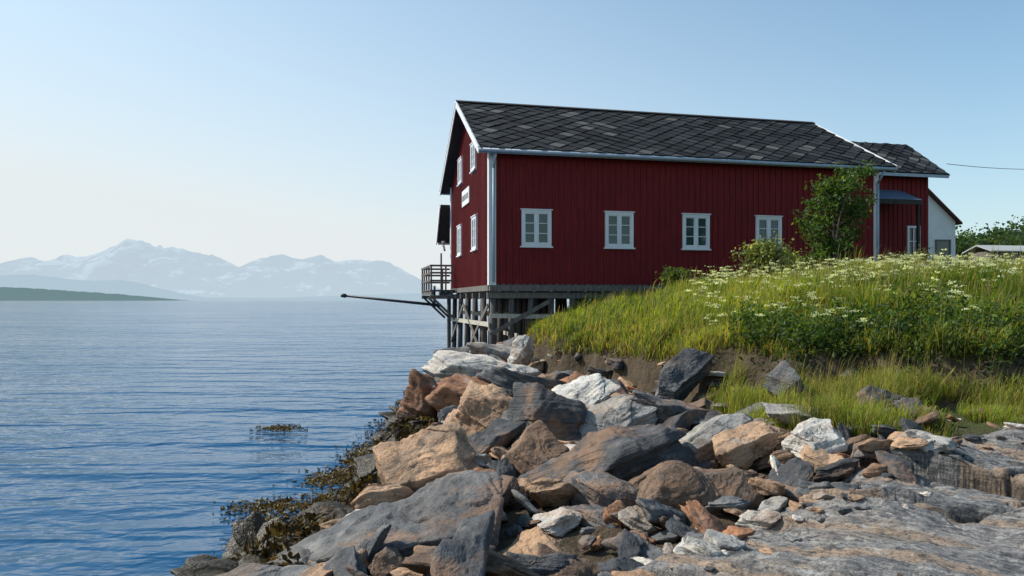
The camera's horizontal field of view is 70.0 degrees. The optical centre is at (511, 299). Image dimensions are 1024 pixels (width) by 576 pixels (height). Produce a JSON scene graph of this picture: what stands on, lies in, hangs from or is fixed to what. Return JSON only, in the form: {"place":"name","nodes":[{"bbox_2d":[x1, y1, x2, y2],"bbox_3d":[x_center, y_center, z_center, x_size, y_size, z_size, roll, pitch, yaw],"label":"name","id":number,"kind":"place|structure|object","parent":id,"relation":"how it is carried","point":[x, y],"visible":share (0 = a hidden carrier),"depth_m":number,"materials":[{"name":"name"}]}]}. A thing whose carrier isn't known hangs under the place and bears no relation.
{"place":"outdoors","nodes":[
{"label":"outdoors","id":0,"kind":"place"},
{"bbox_2d":[0,287,190,300],"bbox_3d":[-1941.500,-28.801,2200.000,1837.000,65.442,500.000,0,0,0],"label":"wooded headland","id":1,"kind":"structure","parent":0,"point":[17,294],"depth_m":2094.52,"materials":[{"name":"green plant"}]},
{"bbox_2d":[0,238,455,297],"bbox_3d":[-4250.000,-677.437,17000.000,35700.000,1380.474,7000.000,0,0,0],"label":"snowy mountains","id":2,"kind":"structure","parent":0,"point":[180,270],"depth_m":15400.82,"materials":[{"name":"blue stone"}]},
{"bbox_2d":[0,300,568,575],"bbox_3d":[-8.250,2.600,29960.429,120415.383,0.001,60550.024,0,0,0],"label":"sea","id":3,"kind":"structure","parent":0,"point":[132,443],"depth_m":17.01,"materials":[{"name":"liquid"}]},
{"bbox_2d":[0,274,590,299],"bbox_3d":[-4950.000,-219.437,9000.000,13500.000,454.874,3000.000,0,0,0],"label":"foothills","id":4,"kind":"structure","parent":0,"point":[33,281],"depth_m":8568.65,"materials":[{"name":"grey stone"}]},
{"bbox_2d":[0,0,1023,289],"label":"sky","id":5,"kind":"structure","parent":0,"point":[238,132],"materials":[{"name":"blue"}]},
{"bbox_2d":[368,313,1023,575],"bbox_3d":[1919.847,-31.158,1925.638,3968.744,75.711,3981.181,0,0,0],"label":"ground","id":6,"kind":"structure","parent":0,"point":[640,374],"depth_m":11.24,"materials":[{"name":"brown soil"}]},
{"bbox_2d":[170,558,238,575],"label":"boulder","id":7,"kind":"object","parent":6,"relation":"on","point":[213,567],"visible":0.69,"depth_m":6.16,"materials":[{"name":"grey stone"}]},
{"bbox_2d":[238,536,303,564],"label":"boulder","id":8,"kind":"object","parent":6,"relation":"on","point":[250,557],"visible":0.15,"depth_m":6.65,"materials":[{"name":"grey stone"}]},
{"bbox_2d":[297,501,352,523],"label":"boulder","id":9,"kind":"object","parent":6,"relation":"on","point":[330,507],"visible":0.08,"depth_m":7.99,"materials":[{"name":"grey stone"}]},
{"bbox_2d":[212,413,438,566],"bbox_3d":[-2.373,2.337,10.791,4.020,0.566,10.438,0,0,-12],"label":"seaweed","id":10,"kind":"object","parent":6,"relation":"on","point":[304,526],"visible":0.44,"depth_m":9.15,"materials":[{"name":"brown plant"}]},
{"bbox_2d":[353,453,377,481],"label":"boulder","id":11,"kind":"object","parent":6,"relation":"on","point":[364,465],"visible":0.17,"depth_m":10.33,"materials":[{"name":"grey stone"}]},
{"bbox_2d":[264,470,503,566],"bbox_3d":[-1.017,2.050,6.348,2.118,0.911,1.115,0,0,-20],"label":"boulder","id":12,"kind":"object","parent":6,"relation":"on","point":[436,511],"visible":0.53,"depth_m":6.38,"materials":[{"name":"grey stone"}]},
{"bbox_2d":[393,369,437,422],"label":"boulder","id":13,"kind":"object","parent":6,"relation":"on","point":[420,387],"visible":0.56,"depth_m":13.94,"materials":[{"name":"brown stone"}]},
{"bbox_2d":[372,421,478,492],"bbox_3d":[-1.034,2.015,8.583,1.083,1.069,1.364,0,0,-30],"label":"boulder","id":14,"kind":"object","parent":6,"relation":"on","point":[415,462],"visible":0.55,"depth_m":8.39,"materials":[{"name":"brown stone"}]},
{"bbox_2d":[445,380,512,436],"bbox_3d":[-0.428,1.947,11.355,1.360,1.282,1.083,0,0,40],"label":"boulder","id":15,"kind":"object","parent":6,"relation":"on","point":[481,407],"visible":0.52,"depth_m":11.12,"materials":[{"name":"brown stone"}]},
{"bbox_2d":[421,350,543,378],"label":"boulder","id":16,"kind":"object","parent":6,"relation":"on","point":[442,364],"visible":0.59,"depth_m":16.77,"materials":[{"name":"grey stone"}]},
{"bbox_2d":[473,467,502,479],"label":"boulder","id":17,"kind":"object","parent":6,"relation":"on","point":[478,469],"visible":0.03,"depth_m":8.15,"materials":[{"name":"brown stone"}]},
{"bbox_2d":[466,342,511,361],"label":"boulder","id":18,"kind":"object","parent":6,"relation":"on","point":[502,351],"visible":0.57,"depth_m":21.95,"materials":[{"name":"grey stone"}]},
{"bbox_2d":[468,418,526,459],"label":"boulder","id":19,"kind":"object","parent":6,"relation":"on","point":[500,432],"visible":0.62,"depth_m":9.80,"materials":[{"name":"grey stone"}]},
{"bbox_2d":[495,334,527,345],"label":"boulder","id":20,"kind":"object","parent":6,"relation":"on","point":[508,342],"visible":0.13,"depth_m":23.28,"materials":[{"name":"grey stone"}]},
{"bbox_2d":[507,335,533,365],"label":"boulder","id":21,"kind":"object","parent":6,"relation":"on","point":[522,351],"visible":0.73,"depth_m":18.97,"materials":[{"name":"grey stone"}]},
{"bbox_2d":[476,366,566,389],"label":"boulder","id":22,"kind":"object","parent":6,"relation":"on","point":[504,377],"visible":0.5,"depth_m":14.10,"materials":[{"name":"grey stone"}]},
{"bbox_2d":[497,526,569,554],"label":"boulder","id":23,"kind":"object","parent":6,"relation":"on","point":[525,542],"visible":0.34,"depth_m":6.09,"materials":[{"name":"beige stone"}]},
{"bbox_2d":[505,420,569,477],"bbox_3d":[0.347,1.959,8.916,0.874,0.910,0.898,0,0,43],"label":"boulder","id":24,"kind":"object","parent":6,"relation":"on","point":[537,443],"visible":0.44,"depth_m":8.78,"materials":[{"name":"brown stone"}]},
{"bbox_2d":[501,382,587,440],"bbox_3d":[0.511,1.954,10.441,1.545,1.567,1.142,0,0,0],"label":"boulder","id":25,"kind":"object","parent":6,"relation":"on","point":[561,417],"visible":0.34,"depth_m":10.16,"materials":[{"name":"grey stone"}]},
{"bbox_2d":[184,341,939,575],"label":"shore rocks","id":26,"kind":"object","parent":6,"relation":"on","point":[468,549],"visible":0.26,"depth_m":6.75,"materials":[{"name":"grey stone"}]},
{"bbox_2d":[433,346,469,353],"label":"boulder","id":27,"kind":"object","parent":26,"relation":"on","point":[463,349],"visible":0.12,"depth_m":24.36,"materials":[{"name":"grey stone"}]},
{"bbox_2d":[425,373,490,412],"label":"boulder","id":28,"kind":"object","parent":26,"relation":"on","point":[448,391],"visible":0.44,"depth_m":13.46,"materials":[{"name":"brown stone"}]},
{"bbox_2d":[781,418,847,457],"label":"boulder","id":29,"kind":"object","parent":26,"relation":"on","point":[817,433],"visible":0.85,"depth_m":7.70,"materials":[{"name":"grey stone"}]},
{"bbox_2d":[537,542,599,575],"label":"boulder","id":30,"kind":"object","parent":6,"relation":"on","point":[582,567],"visible":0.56,"depth_m":5.41,"materials":[{"name":"brown stone"}]},
{"bbox_2d":[552,373,620,408],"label":"boulder","id":31,"kind":"object","parent":6,"relation":"on","point":[589,391],"visible":0.57,"depth_m":11.98,"materials":[{"name":"white stone"}]},
{"bbox_2d":[563,504,622,528],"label":"boulder","id":32,"kind":"object","parent":6,"relation":"on","point":[592,514],"visible":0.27,"depth_m":6.46,"materials":[{"name":"grey stone"}]},
{"bbox_2d":[571,471,638,506],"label":"boulder","id":33,"kind":"object","parent":6,"relation":"on","point":[604,489],"visible":0.46,"depth_m":7.06,"materials":[{"name":"grey stone"}]},
{"bbox_2d":[517,424,718,481],"bbox_3d":[1.132,1.999,8.270,2.331,1.211,1.288,0,0,0],"label":"boulder","id":34,"kind":"object","parent":6,"relation":"on","point":[625,453],"visible":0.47,"depth_m":7.96,"materials":[{"name":"grey stone"}]},
{"bbox_2d":[579,394,658,438],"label":"boulder","id":35,"kind":"object","parent":6,"relation":"on","point":[622,410],"visible":0.59,"depth_m":10.14,"materials":[{"name":"grey stone"}]},
{"bbox_2d":[421,100,897,347],"bbox_3d":[5.125,-1.974,32.205,16.958,12.148,12.562,0,0,-13],"label":"red boathouse","id":36,"kind":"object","parent":6,"relation":"on","point":[544,209],"visible":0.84,"depth_m":26.72,"materials":[{"name":"paint"}]},
{"bbox_2d":[341,286,439,306],"bbox_3d":[-5.609,-0.150,33.974,4.639,1.000,0.205,0,0,-2],"label":"mooring boom","id":37,"kind":"object","parent":36,"relation":"attached to","point":[433,304],"visible":0.82,"depth_m":33.95,"materials":[{"name":"metal"}]},
{"bbox_2d":[456,142,782,256],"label":"window frames","id":38,"kind":"structure","parent":36,"relation":"in","point":[474,219],"depth_m":26.55,"materials":[{"name":"white paint"}]},
{"bbox_2d":[472,148,777,244],"bbox_3d":[2.958,-3.925,27.151,13.072,3.950,5.273,0,0,20],"label":"window glass","id":39,"kind":"structure","parent":36,"relation":"in","point":[529,217],"depth_m":26.09,"materials":[{"name":"grey glass"}]},
{"bbox_2d":[630,390,708,430],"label":"boulder","id":40,"kind":"object","parent":6,"relation":"on","point":[667,409],"visible":0.56,"depth_m":10.26,"materials":[{"name":"grey stone"}]},
{"bbox_2d":[655,264,696,289],"bbox_3d":[5.142,-0.569,22.949,1.385,1.118,1.361,0,0,0],"label":"willow bush","id":41,"kind":"object","parent":6,"relation":"on","point":[674,274],"visible":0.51,"depth_m":22.81,"materials":[{"name":"green plant"}]},
{"bbox_2d":[655,348,715,400],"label":"boulder","id":42,"kind":"object","parent":6,"relation":"on","point":[684,372],"visible":0.89,"depth_m":12.07,"materials":[{"name":"grey stone"}]},
{"bbox_2d":[390,350,1003,575],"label":"loose stones","id":43,"kind":"object","parent":6,"relation":"on","point":[585,541],"visible":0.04,"depth_m":6.18,"materials":[{"name":"grey stone"}]},
{"bbox_2d":[636,460,764,518],"bbox_3d":[1.605,2.072,6.760,1.590,1.150,0.844,0,0,-20],"label":"boulder","id":44,"kind":"object","parent":6,"relation":"on","point":[675,484],"visible":0.42,"depth_m":6.63,"materials":[{"name":"brown stone"}]},
{"bbox_2d":[679,413,753,463],"bbox_3d":[1.971,1.723,8.321,1.559,0.810,0.577,0,0,-24],"label":"boulder","id":45,"kind":"object","parent":6,"relation":"on","point":[697,440],"visible":0.32,"depth_m":8.34,"materials":[{"name":"grey stone"}]},
{"bbox_2d":[712,420,779,470],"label":"boulder","id":46,"kind":"object","parent":6,"relation":"on","point":[743,446],"visible":0.98,"depth_m":7.88,"materials":[{"name":"brown stone"}]},
{"bbox_2d":[729,231,809,281],"bbox_3d":[7.141,-1.044,20.490,1.860,1.775,1.853,0,0,-22],"label":"elder bush","id":47,"kind":"object","parent":6,"relation":"on","point":[765,252],"visible":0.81,"depth_m":20.30,"materials":[{"name":"green plant"}]},
{"bbox_2d":[525,240,1023,455],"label":"grass","id":48,"kind":"structure","parent":6,"relation":"on","point":[672,316],"depth_m":12.94,"materials":[{"name":"green plant"}]},
{"bbox_2d":[763,360,804,399],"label":"boulder","id":49,"kind":"object","parent":6,"relation":"on","point":[775,374],"visible":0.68,"depth_m":10.20,"materials":[{"name":"grey stone"}]},
{"bbox_2d":[762,402,826,425],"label":"boulder","id":50,"kind":"object","parent":6,"relation":"on","point":[777,412],"visible":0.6,"depth_m":8.73,"materials":[{"name":"grey stone"}]},
{"bbox_2d":[783,248,832,271],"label":"wildflowers","id":51,"kind":"object","parent":6,"relation":"on","point":[803,263],"visible":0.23,"depth_m":22.53,"materials":[{"name":"green plant"}]},
{"bbox_2d":[631,429,1023,575],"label":"bedrock slab","id":52,"kind":"structure","parent":6,"relation":"on","point":[966,518],"depth_m":5.53,"materials":[{"name":"grey stone"}]},
{"bbox_2d":[597,422,1023,575],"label":"stones on bedrock","id":53,"kind":"object","parent":52,"relation":"on","point":[715,543],"visible":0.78,"depth_m":6.13,"materials":[{"name":"grey stone"}]},
{"bbox_2d":[791,159,878,269],"bbox_3d":[9.841,-2.323,22.533,2.571,3.931,2.353,0,0,42],"label":"rowan tree","id":54,"kind":"object","parent":6,"relation":"on","point":[831,194],"visible":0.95,"depth_m":22.12,"materials":[{"name":"green plant"}]},
{"bbox_2d":[687,249,1023,348],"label":"wildflowers","id":55,"kind":"object","parent":6,"relation":"on","point":[938,261],"visible":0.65,"depth_m":14.98,"materials":[{"name":"white plant"}]},
{"bbox_2d":[711,269,1023,386],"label":"weeds","id":56,"kind":"object","parent":6,"relation":"on","point":[813,336],"visible":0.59,"depth_m":11.46,"materials":[{"name":"green plant"}]},
{"bbox_2d":[851,141,949,265],"bbox_3d":[15.969,-3.876,33.533,5.675,6.952,5.890,0,0,-13],"label":"red annex","id":57,"kind":"object","parent":6,"relation":"on","point":[903,205],"visible":0.36,"depth_m":32.15,"materials":[{"name":"paint"}]},
{"bbox_2d":[907,226,915,256],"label":"window frames","id":58,"kind":"structure","parent":57,"relation":"in","point":[908,227],"depth_m":32.15,"materials":[{"name":"white paint"}]},
{"bbox_2d":[909,228,915,253],"bbox_3d":[16.262,-2.700,31.946,3.420,1.420,0.007,0,0,-13],"label":"window glass","id":59,"kind":"structure","parent":57,"relation":"in","point":[910,229],"depth_m":32.25,"materials":[{"name":"grey glass"}]},
{"bbox_2d":[892,244,940,267],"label":"wildflowers","id":60,"kind":"object","parent":6,"relation":"on","point":[912,254],"visible":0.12,"depth_m":23.32,"materials":[{"name":"green plant"}]},
{"bbox_2d":[928,195,954,265],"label":"walls","id":61,"kind":"structure","parent":6,"relation":"on","point":[941,223],"depth_m":40.13,"materials":[{"name":"white paint"}]},
{"bbox_2d":[935,239,950,262],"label":"window frame","id":62,"kind":"object","parent":61,"relation":"attached to","point":[936,240],"visible":0.66,"depth_m":40.09,"materials":[{"name":"white wood"}]},
{"bbox_2d":[937,241,948,260],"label":"window glass","id":63,"kind":"object","parent":62,"relation":"in","point":[943,245],"visible":0.64,"depth_m":40.13,"materials":[{"name":"grey glass"}]},
{"bbox_2d":[928,188,962,224],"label":"roof","id":64,"kind":"structure","parent":61,"relation":"on","point":[944,207],"depth_m":39.95,"materials":[{"name":"wood"}]},
{"bbox_2d":[955,215,1023,264],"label":"distant trees","id":65,"kind":"object","parent":6,"relation":"on","point":[1006,236],"visible":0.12,"depth_m":88.63,"materials":[{"name":"green plant"}]},
{"bbox_2d":[962,245,1023,264],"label":"hut","id":66,"kind":"object","parent":6,"relation":"on","point":[1008,249],"visible":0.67,"depth_m":72.38,"materials":[{"name":"white wood"}]},
{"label":"utility pole","id":67,"kind":"object","parent":6,"relation":"on","visible":0},
{"bbox_2d":[950,164,1006,168],"bbox_3d":[26.100,-6.826,37.151,16.870,1.675,0.027,0,0,-35],"label":"overhead wire","id":68,"kind":"object","parent":67,"relation":"attached to","point":[981,167],"visible":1,"depth_m":34.27,"materials":[{"name":"metal"}]}
]}

